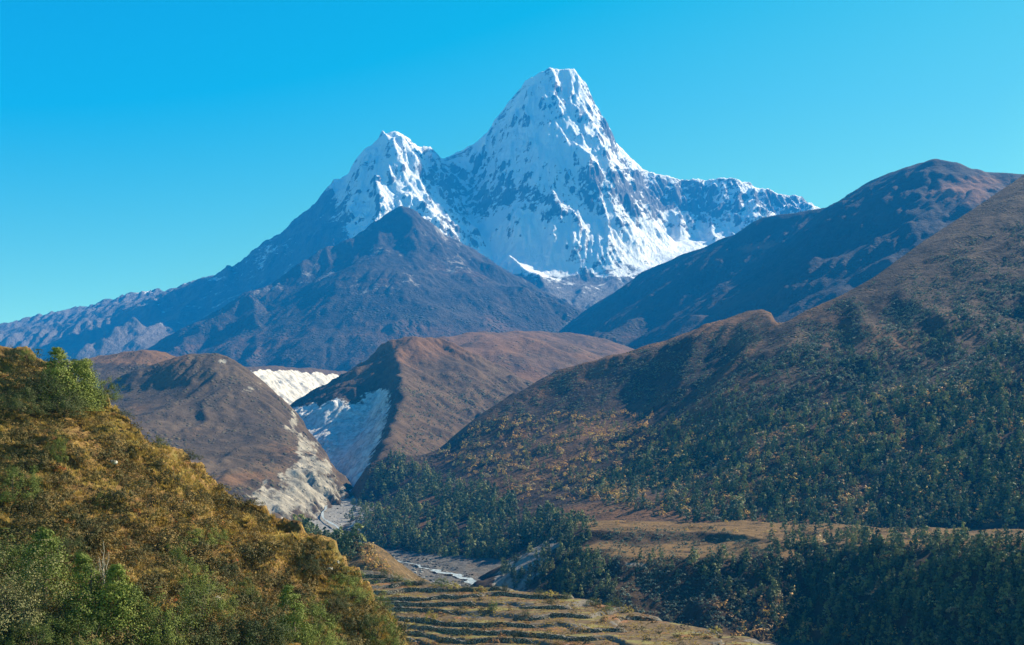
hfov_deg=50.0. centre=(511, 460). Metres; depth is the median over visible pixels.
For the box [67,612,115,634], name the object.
dwarf shrub
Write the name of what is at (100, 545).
dwarf shrub
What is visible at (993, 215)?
hillside
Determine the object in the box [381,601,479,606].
terrace wall
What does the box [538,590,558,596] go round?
terrace bush
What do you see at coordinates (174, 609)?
dwarf shrub
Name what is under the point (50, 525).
dwarf shrub
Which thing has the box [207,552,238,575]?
dwarf shrub
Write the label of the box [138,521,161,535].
dwarf shrub
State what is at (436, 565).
river stones
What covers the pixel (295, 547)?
dwarf shrub
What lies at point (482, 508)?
conifer tree
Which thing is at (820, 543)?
autumn shrub
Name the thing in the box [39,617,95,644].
dwarf shrub
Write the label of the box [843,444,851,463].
conifer tree
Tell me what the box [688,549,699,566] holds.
conifer tree
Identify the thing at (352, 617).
dwarf shrub
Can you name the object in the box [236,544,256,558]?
dwarf shrub
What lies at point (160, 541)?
dwarf shrub
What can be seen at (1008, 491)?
conifer tree
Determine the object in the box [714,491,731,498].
autumn shrub
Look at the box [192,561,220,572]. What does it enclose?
dwarf shrub
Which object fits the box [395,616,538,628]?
terrace wall
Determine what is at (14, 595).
pale shrub
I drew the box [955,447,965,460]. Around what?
conifer tree
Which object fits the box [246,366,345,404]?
white cliff
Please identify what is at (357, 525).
conifer tree
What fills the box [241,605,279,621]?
dwarf shrub
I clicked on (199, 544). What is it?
dwarf shrub
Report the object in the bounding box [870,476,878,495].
conifer tree
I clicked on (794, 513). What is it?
conifer tree
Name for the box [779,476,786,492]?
conifer tree
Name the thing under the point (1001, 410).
conifer tree
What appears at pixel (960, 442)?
conifer tree
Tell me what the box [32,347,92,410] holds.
juniper tree
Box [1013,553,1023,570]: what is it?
conifer tree
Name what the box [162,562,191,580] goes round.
dwarf shrub
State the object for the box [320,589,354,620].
dark shrub
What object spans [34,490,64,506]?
dwarf shrub
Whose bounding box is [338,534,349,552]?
conifer tree
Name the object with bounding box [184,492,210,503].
dwarf shrub
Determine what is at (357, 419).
moraine hill
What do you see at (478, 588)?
terrace bush
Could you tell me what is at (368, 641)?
dwarf shrub
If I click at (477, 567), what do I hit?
riverbed
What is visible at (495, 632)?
terrace wall
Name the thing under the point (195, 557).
dwarf shrub
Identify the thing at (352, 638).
dwarf shrub
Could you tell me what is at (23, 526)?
dwarf shrub
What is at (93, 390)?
juniper tree
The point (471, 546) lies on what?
conifer tree
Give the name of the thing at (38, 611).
pale shrub
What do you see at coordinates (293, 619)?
juniper tree
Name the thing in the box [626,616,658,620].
terrace wall
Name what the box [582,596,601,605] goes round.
terrace bush
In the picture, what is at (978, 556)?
conifer tree
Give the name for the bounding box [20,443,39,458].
dwarf shrub
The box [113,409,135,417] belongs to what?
dark shrub
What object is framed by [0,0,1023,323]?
sky
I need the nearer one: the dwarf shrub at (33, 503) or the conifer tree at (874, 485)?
the dwarf shrub at (33, 503)
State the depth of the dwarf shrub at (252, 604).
67.48 m
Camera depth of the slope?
82.26 m
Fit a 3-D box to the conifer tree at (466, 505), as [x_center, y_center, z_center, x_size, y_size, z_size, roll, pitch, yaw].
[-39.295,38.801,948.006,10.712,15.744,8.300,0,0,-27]
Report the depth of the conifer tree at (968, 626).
415.21 m
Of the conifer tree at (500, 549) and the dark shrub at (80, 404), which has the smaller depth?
the dark shrub at (80, 404)
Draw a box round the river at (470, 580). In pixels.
[321,505,475,583]
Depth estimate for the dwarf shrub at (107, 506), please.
76.94 m
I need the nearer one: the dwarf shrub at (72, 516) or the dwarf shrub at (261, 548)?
the dwarf shrub at (72, 516)
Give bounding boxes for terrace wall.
[362,574,388,577]
[363,578,399,583]
[373,587,504,594]
[374,594,480,600]
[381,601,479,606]
[383,581,422,588]
[387,607,456,614]
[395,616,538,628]
[404,631,430,637]
[406,637,418,643]
[417,625,600,641]
[437,637,536,644]
[489,591,569,598]
[510,612,591,620]
[516,605,570,609]
[574,628,625,632]
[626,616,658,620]
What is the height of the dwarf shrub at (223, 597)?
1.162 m
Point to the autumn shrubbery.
(367, 560)
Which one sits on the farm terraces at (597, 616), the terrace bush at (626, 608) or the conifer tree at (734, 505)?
the terrace bush at (626, 608)
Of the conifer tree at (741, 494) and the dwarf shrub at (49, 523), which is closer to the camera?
the dwarf shrub at (49, 523)
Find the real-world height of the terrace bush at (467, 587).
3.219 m
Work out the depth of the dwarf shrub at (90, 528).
69.86 m
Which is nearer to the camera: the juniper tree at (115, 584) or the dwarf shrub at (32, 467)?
the juniper tree at (115, 584)
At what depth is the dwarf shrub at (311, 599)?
71.72 m
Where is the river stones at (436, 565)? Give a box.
[313,503,474,586]
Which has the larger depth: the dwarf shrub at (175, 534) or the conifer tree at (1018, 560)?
the conifer tree at (1018, 560)
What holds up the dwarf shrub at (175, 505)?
on the slope
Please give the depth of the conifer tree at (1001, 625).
397.60 m
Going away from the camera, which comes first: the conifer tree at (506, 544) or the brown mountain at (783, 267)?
the conifer tree at (506, 544)
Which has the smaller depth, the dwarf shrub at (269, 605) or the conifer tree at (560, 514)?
the dwarf shrub at (269, 605)
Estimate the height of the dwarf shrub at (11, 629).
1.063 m
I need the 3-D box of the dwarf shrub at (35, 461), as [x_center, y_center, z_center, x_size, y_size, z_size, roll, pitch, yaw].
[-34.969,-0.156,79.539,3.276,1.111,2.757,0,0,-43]
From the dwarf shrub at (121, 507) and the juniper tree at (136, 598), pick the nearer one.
the juniper tree at (136, 598)
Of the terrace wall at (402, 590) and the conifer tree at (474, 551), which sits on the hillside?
the conifer tree at (474, 551)
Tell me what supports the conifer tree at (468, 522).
on the hillside
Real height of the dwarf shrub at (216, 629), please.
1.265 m
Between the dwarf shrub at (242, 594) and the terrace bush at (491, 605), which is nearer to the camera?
the dwarf shrub at (242, 594)
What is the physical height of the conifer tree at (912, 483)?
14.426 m
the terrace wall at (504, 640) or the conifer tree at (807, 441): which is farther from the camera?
the conifer tree at (807, 441)
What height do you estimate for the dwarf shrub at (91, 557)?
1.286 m
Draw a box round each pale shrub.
[0,539,93,644]
[0,578,76,644]
[339,632,363,644]
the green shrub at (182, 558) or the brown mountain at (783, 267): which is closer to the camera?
the green shrub at (182, 558)
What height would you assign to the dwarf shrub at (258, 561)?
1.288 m
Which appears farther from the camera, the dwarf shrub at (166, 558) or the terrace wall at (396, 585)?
the terrace wall at (396, 585)
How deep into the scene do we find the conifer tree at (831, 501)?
730.73 m
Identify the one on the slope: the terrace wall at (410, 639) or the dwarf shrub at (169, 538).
the dwarf shrub at (169, 538)
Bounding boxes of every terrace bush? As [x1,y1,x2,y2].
[379,569,387,577]
[390,571,405,581]
[412,576,428,584]
[425,608,437,620]
[431,576,451,586]
[444,581,460,588]
[458,581,473,591]
[474,585,487,592]
[486,600,497,611]
[501,582,509,591]
[517,607,530,616]
[528,589,549,596]
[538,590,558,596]
[557,590,572,598]
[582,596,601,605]
[602,600,614,610]
[607,595,622,606]
[618,605,633,612]
[708,626,722,633]
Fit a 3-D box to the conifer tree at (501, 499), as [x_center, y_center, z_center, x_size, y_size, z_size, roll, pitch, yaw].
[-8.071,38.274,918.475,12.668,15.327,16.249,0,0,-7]
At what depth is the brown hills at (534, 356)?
2423.96 m
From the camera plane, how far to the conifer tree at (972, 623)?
415.17 m
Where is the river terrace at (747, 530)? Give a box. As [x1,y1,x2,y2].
[471,520,1023,644]
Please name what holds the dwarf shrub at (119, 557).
on the slope
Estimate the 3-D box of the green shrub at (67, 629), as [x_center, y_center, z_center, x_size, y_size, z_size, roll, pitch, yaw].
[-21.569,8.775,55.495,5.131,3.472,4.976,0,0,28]
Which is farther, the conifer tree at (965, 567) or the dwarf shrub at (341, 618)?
the conifer tree at (965, 567)
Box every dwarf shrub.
[0,468,28,483]
[0,538,28,552]
[0,578,41,605]
[0,622,33,639]
[1,612,39,634]
[3,516,22,538]
[5,454,52,465]
[7,520,73,548]
[9,535,38,547]
[11,488,76,511]
[12,513,41,532]
[13,520,34,532]
[14,452,48,465]
[16,489,71,511]
[17,455,47,470]
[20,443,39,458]
[20,488,55,501]
[25,511,66,531]
[27,506,60,520]
[31,514,71,530]
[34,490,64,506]
[34,498,61,512]
[35,625,75,639]
[36,453,60,469]
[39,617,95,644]
[40,486,74,499]
[41,517,93,529]
[45,474,66,488]
[48,544,77,557]
[49,527,94,545]
[50,498,85,519]
[54,520,102,534]
[64,629,116,644]
[66,630,84,644]
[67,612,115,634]
[69,546,99,566]
[73,522,101,538]
[73,529,104,546]
[78,522,121,542]
[79,532,106,551]
[81,569,107,590]
[83,526,112,543]
[87,482,135,501]
[92,546,133,562]
[92,552,106,568]
[93,579,154,599]
[94,467,123,481]
[94,537,117,550]
[95,621,157,642]
[96,430,138,446]
[96,550,140,568]
[96,628,124,644]
[96,630,136,643]
[98,486,141,499]
[98,561,136,573]
[99,492,128,509]
[102,490,133,501]
[102,627,143,644]
[105,501,146,512]
[114,550,141,567]
[123,549,156,569]
[134,505,175,520]
[135,571,162,588]
[136,534,170,548]
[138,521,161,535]
[138,578,168,596]
[139,583,177,605]
[144,492,186,506]
[146,467,180,480]
[148,538,191,552]
[149,528,192,551]
[150,552,181,568]
[152,594,173,609]
[156,525,190,548]
[162,538,197,551]
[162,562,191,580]
[164,603,197,616]
[167,499,188,511]
[167,586,190,593]
[173,624,221,644]
[175,501,209,515]
[176,514,217,532]
[176,627,207,644]
[177,539,217,550]
[180,546,201,560]
[183,581,227,594]
[183,582,214,598]
[183,610,223,622]
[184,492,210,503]
[185,562,218,577]
[188,567,225,583]
[190,588,225,611]
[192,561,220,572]
[192,590,228,607]
[192,620,235,644]
[194,622,241,644]
[198,514,236,526]
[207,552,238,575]
[208,614,244,640]
[209,576,234,595]
[215,607,256,621]
[218,541,257,562]
[223,586,264,603]
[225,594,259,608]
[228,492,249,506]
[232,600,249,614]
[233,589,267,604]
[235,540,255,554]
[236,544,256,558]
[238,636,271,644]
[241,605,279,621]
[242,531,285,549]
[242,538,273,555]
[242,546,278,565]
[244,573,288,589]
[251,595,289,614]
[252,563,289,576]
[252,584,279,605]
[252,601,272,618]
[275,604,298,617]
[278,597,310,610]
[279,541,301,556]
[284,587,309,598]
[293,582,310,599]
[294,540,330,560]
[295,545,327,564]
[295,580,320,594]
[297,591,323,608]
[305,614,334,639]
[314,606,355,627]
[329,559,355,576]
[331,609,363,627]
[332,630,356,644]
[339,633,361,643]
[342,634,361,644]
[349,603,368,620]
[352,594,383,610]
[352,636,380,644]
[361,599,385,621]
[380,616,410,635]
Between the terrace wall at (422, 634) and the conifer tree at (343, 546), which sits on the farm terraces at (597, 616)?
the terrace wall at (422, 634)
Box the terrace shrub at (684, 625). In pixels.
[675,623,691,629]
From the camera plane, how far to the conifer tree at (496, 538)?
806.44 m
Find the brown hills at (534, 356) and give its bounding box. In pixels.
[435,331,633,382]
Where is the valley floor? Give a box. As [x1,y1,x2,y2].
[310,496,823,644]
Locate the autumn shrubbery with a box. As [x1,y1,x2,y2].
[347,364,1023,642]
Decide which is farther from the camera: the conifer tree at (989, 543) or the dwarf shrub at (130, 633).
the conifer tree at (989, 543)
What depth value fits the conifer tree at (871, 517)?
698.25 m
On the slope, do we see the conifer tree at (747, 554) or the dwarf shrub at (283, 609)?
the dwarf shrub at (283, 609)
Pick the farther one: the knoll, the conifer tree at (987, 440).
the conifer tree at (987, 440)
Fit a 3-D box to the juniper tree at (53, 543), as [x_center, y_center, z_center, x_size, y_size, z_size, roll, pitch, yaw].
[-25.410,5.755,59.233,4.908,4.497,5.014,0,0,17]
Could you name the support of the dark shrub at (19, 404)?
on the slope
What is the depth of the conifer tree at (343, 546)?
411.66 m
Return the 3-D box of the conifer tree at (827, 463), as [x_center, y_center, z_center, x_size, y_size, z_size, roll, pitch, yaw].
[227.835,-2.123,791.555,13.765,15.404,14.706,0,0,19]
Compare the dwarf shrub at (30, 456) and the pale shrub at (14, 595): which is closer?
the pale shrub at (14, 595)
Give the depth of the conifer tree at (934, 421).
813.63 m
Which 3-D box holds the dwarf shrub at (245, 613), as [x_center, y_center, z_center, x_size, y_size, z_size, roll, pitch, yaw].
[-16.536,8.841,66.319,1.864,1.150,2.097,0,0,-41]
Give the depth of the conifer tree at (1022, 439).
731.21 m
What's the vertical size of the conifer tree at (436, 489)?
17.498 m
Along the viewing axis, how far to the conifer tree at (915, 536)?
507.11 m
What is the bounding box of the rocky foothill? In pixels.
[144,206,583,371]
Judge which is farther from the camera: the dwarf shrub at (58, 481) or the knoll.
the knoll
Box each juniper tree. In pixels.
[6,526,82,607]
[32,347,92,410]
[49,358,109,410]
[50,551,124,636]
[77,367,110,406]
[80,563,156,644]
[102,583,170,644]
[268,584,320,644]
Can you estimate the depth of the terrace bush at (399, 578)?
346.17 m
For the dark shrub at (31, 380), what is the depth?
92.79 m
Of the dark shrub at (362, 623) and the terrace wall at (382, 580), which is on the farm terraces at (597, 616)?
the terrace wall at (382, 580)
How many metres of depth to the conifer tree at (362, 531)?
935.31 m
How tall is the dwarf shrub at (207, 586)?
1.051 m
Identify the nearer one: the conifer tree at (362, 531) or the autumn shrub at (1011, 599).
the autumn shrub at (1011, 599)
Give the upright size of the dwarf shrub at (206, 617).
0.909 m
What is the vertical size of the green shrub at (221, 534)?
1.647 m
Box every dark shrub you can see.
[0,344,24,363]
[0,349,69,403]
[0,386,60,414]
[26,376,104,419]
[48,524,91,558]
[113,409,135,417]
[144,583,238,644]
[181,448,203,459]
[197,597,292,644]
[210,553,244,577]
[235,600,300,644]
[281,553,323,575]
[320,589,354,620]
[334,597,384,642]
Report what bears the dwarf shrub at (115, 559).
on the slope
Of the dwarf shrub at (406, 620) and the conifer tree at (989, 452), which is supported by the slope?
the dwarf shrub at (406, 620)
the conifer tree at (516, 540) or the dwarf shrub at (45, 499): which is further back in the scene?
the conifer tree at (516, 540)
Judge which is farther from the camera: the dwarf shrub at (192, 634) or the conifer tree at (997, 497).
the conifer tree at (997, 497)
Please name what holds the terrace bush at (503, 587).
on the farm terraces at (597, 616)
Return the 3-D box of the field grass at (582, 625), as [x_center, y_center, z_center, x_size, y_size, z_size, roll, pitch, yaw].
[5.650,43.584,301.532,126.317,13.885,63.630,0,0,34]
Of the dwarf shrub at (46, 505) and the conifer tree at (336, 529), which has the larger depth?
the conifer tree at (336, 529)
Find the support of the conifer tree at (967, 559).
on the river terrace at (747, 530)
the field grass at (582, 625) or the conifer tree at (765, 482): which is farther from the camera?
the conifer tree at (765, 482)
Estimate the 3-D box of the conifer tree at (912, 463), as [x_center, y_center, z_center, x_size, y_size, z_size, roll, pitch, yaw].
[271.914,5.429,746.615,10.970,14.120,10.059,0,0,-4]
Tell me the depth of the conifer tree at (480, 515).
878.68 m
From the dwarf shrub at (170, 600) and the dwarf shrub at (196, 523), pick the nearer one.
the dwarf shrub at (170, 600)
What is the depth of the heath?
966.72 m
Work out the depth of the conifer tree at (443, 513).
915.80 m
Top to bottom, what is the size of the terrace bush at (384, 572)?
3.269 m
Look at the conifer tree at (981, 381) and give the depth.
860.85 m
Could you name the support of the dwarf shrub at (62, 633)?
on the slope
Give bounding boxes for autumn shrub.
[588,490,602,497]
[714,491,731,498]
[752,624,766,635]
[813,533,827,544]
[836,497,846,508]
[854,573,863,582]
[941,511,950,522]
[963,415,974,425]
[1008,593,1020,605]
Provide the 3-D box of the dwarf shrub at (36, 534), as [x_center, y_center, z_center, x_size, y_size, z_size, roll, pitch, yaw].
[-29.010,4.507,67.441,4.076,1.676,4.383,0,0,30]
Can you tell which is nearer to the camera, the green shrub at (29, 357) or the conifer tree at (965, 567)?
the green shrub at (29, 357)
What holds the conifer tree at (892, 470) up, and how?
on the hillside
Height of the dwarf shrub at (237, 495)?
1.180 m
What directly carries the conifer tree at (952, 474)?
on the hillside
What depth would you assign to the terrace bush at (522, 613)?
305.57 m
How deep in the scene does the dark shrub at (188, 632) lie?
59.15 m
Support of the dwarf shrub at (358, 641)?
on the slope
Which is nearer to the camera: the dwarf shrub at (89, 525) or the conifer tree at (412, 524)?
the dwarf shrub at (89, 525)
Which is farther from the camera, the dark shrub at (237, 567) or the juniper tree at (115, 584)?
the dark shrub at (237, 567)
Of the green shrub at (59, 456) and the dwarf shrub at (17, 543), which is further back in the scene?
the green shrub at (59, 456)
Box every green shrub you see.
[0,457,41,504]
[0,528,50,586]
[0,608,76,644]
[18,347,42,360]
[41,602,135,644]
[46,431,68,462]
[89,370,124,403]
[91,490,111,506]
[131,586,199,644]
[148,435,169,448]
[152,536,195,571]
[166,557,214,593]
[176,571,242,621]
[180,524,226,545]
[207,526,231,544]
[228,576,260,602]
[287,593,342,639]
[297,619,346,644]
[324,566,385,605]
[352,602,403,644]
[372,593,392,608]
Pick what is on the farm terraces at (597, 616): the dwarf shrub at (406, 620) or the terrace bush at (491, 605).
the terrace bush at (491, 605)
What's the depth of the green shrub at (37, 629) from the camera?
54.11 m
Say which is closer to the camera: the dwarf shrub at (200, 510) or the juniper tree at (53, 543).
the juniper tree at (53, 543)
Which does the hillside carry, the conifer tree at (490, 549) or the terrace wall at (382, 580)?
the conifer tree at (490, 549)
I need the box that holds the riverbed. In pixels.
[334,534,501,586]
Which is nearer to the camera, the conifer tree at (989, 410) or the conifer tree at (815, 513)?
the conifer tree at (815, 513)
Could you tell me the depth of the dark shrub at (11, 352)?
99.82 m
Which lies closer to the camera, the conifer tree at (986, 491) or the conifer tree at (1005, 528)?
the conifer tree at (1005, 528)
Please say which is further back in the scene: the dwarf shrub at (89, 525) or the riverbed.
the riverbed
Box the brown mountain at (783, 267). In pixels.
[562,159,1023,348]
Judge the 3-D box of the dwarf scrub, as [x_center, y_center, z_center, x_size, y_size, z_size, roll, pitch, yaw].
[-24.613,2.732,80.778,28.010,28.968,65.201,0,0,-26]
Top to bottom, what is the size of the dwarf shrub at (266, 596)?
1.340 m
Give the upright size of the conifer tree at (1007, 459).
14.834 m
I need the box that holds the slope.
[0,346,407,644]
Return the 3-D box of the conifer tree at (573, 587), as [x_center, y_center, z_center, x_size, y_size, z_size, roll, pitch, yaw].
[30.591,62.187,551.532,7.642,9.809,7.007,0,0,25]
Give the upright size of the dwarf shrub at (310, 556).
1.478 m
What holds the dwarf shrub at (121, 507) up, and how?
on the slope
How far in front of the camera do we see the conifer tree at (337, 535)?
431.96 m
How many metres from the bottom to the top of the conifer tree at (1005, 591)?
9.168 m
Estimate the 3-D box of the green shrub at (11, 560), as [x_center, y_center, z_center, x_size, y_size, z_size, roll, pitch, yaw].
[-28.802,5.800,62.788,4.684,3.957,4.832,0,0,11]
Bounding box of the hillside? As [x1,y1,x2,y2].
[341,175,1023,562]
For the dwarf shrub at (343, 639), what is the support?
on the slope
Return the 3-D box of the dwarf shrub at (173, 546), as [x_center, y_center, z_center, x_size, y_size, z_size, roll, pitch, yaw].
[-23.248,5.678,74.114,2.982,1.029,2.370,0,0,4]
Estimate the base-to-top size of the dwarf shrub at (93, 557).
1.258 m
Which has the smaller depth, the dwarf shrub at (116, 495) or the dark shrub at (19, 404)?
the dwarf shrub at (116, 495)
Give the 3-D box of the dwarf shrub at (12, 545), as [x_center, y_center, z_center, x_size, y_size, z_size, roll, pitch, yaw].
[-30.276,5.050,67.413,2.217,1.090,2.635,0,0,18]
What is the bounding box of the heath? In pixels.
[405,216,1023,631]
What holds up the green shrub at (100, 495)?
on the slope
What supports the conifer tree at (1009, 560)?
on the river terrace at (747, 530)
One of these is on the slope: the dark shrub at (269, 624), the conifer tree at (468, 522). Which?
the dark shrub at (269, 624)
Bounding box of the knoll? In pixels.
[347,541,429,581]
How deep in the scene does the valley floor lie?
1069.87 m
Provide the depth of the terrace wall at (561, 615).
305.85 m
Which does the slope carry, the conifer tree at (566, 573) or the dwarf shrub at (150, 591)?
the dwarf shrub at (150, 591)
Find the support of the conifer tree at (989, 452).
on the hillside
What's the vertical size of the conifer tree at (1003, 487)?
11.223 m
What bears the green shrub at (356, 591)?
on the slope
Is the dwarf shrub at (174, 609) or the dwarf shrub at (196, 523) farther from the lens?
the dwarf shrub at (196, 523)
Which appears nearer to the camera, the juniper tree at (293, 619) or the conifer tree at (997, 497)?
the juniper tree at (293, 619)
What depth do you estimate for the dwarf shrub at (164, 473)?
85.75 m
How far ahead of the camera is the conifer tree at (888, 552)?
507.10 m
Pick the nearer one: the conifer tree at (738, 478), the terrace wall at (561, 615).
the terrace wall at (561, 615)
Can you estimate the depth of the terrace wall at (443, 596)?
331.87 m
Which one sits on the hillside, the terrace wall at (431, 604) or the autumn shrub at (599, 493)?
the autumn shrub at (599, 493)
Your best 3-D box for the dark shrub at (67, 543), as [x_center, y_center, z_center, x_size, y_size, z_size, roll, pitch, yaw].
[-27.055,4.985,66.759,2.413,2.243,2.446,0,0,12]
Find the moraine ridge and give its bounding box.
[47,350,352,521]
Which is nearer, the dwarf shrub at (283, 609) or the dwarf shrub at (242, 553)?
the dwarf shrub at (283, 609)
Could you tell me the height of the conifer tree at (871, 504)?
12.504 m
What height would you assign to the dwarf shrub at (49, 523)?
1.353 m
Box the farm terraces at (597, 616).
[361,570,772,644]
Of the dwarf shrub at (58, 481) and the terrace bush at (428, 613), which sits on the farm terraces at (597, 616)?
the terrace bush at (428, 613)
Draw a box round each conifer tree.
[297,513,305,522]
[303,517,315,532]
[327,528,342,546]
[332,530,340,547]
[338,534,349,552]
[340,543,348,558]
[344,538,357,557]
[345,527,365,553]
[347,522,368,546]
[359,523,367,541]
[407,520,415,538]
[433,481,439,498]
[436,511,446,523]
[462,534,476,550]
[462,538,476,558]
[463,497,470,512]
[464,516,472,534]
[471,539,482,556]
[474,532,480,547]
[475,470,485,485]
[476,513,490,528]
[480,503,488,518]
[486,540,494,557]
[492,534,498,546]
[493,522,502,538]
[495,498,507,513]
[495,539,499,555]
[498,538,508,554]
[503,539,512,556]
[508,534,522,551]
[520,523,528,538]
[559,508,565,521]
[564,569,570,582]
[566,573,576,592]
[566,575,577,593]
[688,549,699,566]
[727,475,740,490]
[728,499,740,514]
[738,493,745,509]
[741,547,751,562]
[762,481,770,500]
[766,577,780,595]
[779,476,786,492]
[790,511,802,522]
[802,437,813,454]
[808,505,817,520]
[818,627,828,643]
[820,448,834,466]
[823,496,834,512]
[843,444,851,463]
[865,501,878,519]
[866,505,878,521]
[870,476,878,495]
[871,529,883,544]
[877,550,894,569]
[889,504,900,521]
[890,464,898,478]
[902,481,920,501]
[903,459,917,474]
[910,511,925,526]
[910,530,919,548]
[916,464,923,478]
[927,415,939,430]
[932,454,947,471]
[933,604,944,624]
[939,503,950,518]
[942,418,954,433]
[943,619,952,637]
[944,465,956,481]
[952,554,959,571]
[953,428,963,446]
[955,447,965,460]
[957,522,970,538]
[958,565,971,583]
[958,615,965,632]
[961,552,971,569]
[962,610,978,625]
[963,623,977,641]
[967,618,978,635]
[971,552,985,569]
[974,503,987,520]
[977,370,990,386]
[979,486,992,503]
[982,432,991,451]
[984,403,994,417]
[985,539,993,553]
[987,449,996,462]
[987,468,1000,483]
[991,492,1002,511]
[994,406,1006,425]
[994,622,1008,643]
[996,482,1007,498]
[998,581,1014,603]
[1000,523,1013,539]
[1000,534,1013,551]
[1002,557,1015,573]
[1002,569,1007,586]
[1003,443,1011,458]
[1003,451,1011,471]
[1003,479,1015,499]
[1004,551,1019,568]
[1011,461,1022,478]
[1013,430,1022,447]
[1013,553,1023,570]
[1019,434,1023,450]
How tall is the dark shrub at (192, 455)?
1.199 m
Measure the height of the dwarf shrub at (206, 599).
1.438 m
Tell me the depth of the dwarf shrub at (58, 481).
77.88 m
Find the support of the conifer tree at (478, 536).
on the hillside
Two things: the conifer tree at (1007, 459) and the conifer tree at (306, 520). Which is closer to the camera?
the conifer tree at (306, 520)
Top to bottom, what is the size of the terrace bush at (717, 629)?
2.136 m
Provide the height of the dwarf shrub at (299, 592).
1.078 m
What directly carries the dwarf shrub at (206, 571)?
on the slope
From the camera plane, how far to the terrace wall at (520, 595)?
332.27 m
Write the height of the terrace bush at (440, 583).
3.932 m
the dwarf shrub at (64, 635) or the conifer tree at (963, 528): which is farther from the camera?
the conifer tree at (963, 528)
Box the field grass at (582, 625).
[372,581,759,644]
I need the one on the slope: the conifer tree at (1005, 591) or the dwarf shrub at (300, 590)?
the dwarf shrub at (300, 590)
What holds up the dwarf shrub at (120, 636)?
on the slope
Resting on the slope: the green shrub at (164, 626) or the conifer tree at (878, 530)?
the green shrub at (164, 626)
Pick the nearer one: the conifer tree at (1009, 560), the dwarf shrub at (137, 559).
the dwarf shrub at (137, 559)
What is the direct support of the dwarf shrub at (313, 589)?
on the slope
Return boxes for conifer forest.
[301,314,1023,644]
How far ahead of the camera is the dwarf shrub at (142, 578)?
64.94 m
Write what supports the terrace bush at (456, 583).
on the farm terraces at (597, 616)
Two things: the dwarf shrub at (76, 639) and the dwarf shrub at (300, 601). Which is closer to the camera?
the dwarf shrub at (76, 639)
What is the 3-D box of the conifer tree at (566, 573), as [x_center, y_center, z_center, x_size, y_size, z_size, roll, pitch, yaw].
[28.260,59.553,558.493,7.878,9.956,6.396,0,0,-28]
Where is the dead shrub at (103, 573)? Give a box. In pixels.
[96,541,112,584]
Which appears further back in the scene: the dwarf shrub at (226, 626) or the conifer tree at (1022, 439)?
the conifer tree at (1022, 439)
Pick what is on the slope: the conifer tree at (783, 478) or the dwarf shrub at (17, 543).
the dwarf shrub at (17, 543)
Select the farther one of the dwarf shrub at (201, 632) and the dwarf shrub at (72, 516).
the dwarf shrub at (72, 516)
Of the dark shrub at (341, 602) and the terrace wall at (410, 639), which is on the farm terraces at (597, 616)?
the terrace wall at (410, 639)
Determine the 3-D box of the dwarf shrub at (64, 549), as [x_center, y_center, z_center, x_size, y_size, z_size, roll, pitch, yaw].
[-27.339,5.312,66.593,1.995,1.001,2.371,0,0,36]
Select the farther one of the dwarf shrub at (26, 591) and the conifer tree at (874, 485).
the conifer tree at (874, 485)
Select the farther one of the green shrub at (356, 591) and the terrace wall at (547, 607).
the terrace wall at (547, 607)
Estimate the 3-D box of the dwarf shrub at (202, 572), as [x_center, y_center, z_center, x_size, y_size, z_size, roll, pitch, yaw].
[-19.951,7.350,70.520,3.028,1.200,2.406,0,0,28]
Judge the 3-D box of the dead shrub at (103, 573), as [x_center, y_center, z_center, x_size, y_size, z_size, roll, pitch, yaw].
[-23.744,6.232,63.266,1.741,3.217,0.501,0,0,6]
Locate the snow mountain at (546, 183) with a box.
[0,67,819,360]
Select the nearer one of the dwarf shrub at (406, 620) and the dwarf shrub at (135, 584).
the dwarf shrub at (135, 584)
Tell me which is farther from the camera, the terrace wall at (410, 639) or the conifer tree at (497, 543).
the conifer tree at (497, 543)
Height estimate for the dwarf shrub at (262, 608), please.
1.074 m
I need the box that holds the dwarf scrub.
[0,345,410,644]
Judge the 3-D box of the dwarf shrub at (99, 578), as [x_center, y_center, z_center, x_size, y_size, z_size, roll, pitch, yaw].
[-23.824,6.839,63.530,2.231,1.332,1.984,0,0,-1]
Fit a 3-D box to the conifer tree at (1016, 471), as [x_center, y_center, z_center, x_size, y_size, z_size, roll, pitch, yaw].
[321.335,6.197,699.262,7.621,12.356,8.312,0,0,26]
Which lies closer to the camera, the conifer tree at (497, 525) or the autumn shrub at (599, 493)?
the conifer tree at (497, 525)
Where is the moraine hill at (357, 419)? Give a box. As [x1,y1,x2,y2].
[290,336,533,490]
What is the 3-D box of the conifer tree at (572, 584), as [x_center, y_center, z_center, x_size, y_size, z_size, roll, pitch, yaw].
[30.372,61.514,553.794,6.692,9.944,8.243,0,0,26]
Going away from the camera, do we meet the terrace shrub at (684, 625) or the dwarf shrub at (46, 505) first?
the dwarf shrub at (46, 505)
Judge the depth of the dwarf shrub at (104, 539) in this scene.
69.70 m
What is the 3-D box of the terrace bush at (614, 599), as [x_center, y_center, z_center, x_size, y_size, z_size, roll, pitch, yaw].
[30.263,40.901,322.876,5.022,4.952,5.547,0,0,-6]
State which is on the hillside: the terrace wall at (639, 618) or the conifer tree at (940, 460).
the conifer tree at (940, 460)
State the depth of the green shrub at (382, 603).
78.61 m
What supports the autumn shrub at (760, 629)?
on the river terrace at (747, 530)
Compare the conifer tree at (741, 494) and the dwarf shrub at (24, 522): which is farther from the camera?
the conifer tree at (741, 494)
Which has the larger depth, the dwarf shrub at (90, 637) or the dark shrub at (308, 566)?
the dark shrub at (308, 566)

